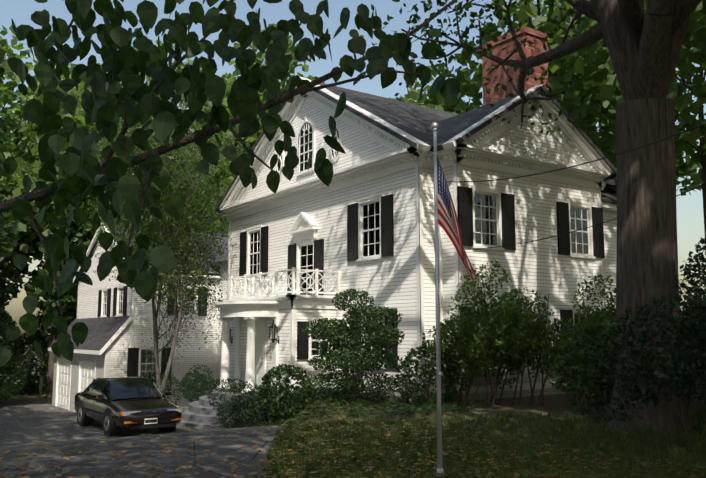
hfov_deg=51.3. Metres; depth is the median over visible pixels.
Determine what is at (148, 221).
tree
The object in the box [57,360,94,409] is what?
garage doors
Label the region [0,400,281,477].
driveway
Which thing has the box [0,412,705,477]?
leaf litter
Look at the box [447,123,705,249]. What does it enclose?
wires
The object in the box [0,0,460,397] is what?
leaves
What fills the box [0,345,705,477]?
ground
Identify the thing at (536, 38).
chimney
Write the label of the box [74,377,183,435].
car
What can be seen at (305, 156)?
interior
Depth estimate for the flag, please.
9.58 m
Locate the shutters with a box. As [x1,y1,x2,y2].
[97,186,605,378]
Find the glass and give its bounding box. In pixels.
[103,123,589,376]
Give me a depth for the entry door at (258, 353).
23.86 m
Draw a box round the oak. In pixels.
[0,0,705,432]
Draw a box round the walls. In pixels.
[52,99,616,411]
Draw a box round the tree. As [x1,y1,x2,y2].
[62,94,261,397]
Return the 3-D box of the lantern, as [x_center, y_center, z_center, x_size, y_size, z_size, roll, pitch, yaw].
[-2.419,2.864,22.721,0.314,0.720,0.220,5,-9,-35]
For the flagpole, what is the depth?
9.44 m
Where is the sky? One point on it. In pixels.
(689, 208)
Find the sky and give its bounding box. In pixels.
[0,0,705,339]
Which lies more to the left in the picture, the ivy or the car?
the car
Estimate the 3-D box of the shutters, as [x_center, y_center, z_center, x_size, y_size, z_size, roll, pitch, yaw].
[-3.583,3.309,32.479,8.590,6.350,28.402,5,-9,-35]
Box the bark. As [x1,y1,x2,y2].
[0,0,705,398]
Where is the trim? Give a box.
[48,77,616,409]
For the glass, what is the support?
on the trim
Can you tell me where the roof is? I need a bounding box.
[49,83,616,350]
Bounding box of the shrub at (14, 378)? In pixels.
[0,280,697,420]
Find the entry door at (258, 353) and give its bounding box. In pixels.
[255,324,262,387]
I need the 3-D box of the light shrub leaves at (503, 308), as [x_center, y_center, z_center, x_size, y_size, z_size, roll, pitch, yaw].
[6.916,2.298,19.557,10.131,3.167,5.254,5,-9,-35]
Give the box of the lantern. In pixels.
[269,320,278,342]
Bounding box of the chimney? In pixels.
[482,26,548,105]
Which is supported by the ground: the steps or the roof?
the steps
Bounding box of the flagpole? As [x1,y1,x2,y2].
[431,122,447,475]
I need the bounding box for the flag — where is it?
[437,158,475,282]
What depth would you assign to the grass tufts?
11.15 m
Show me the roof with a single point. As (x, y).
(415, 120)
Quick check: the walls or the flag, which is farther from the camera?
the walls
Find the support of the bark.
on the ground
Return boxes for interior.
[140,122,338,376]
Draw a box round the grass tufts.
[260,410,705,477]
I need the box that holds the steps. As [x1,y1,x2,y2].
[177,390,253,427]
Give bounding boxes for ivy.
[215,383,483,428]
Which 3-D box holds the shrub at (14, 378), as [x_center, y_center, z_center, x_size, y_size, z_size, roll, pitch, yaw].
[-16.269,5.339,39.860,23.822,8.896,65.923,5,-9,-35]
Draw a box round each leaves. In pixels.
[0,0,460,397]
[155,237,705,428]
[421,260,701,393]
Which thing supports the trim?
attached to the walls

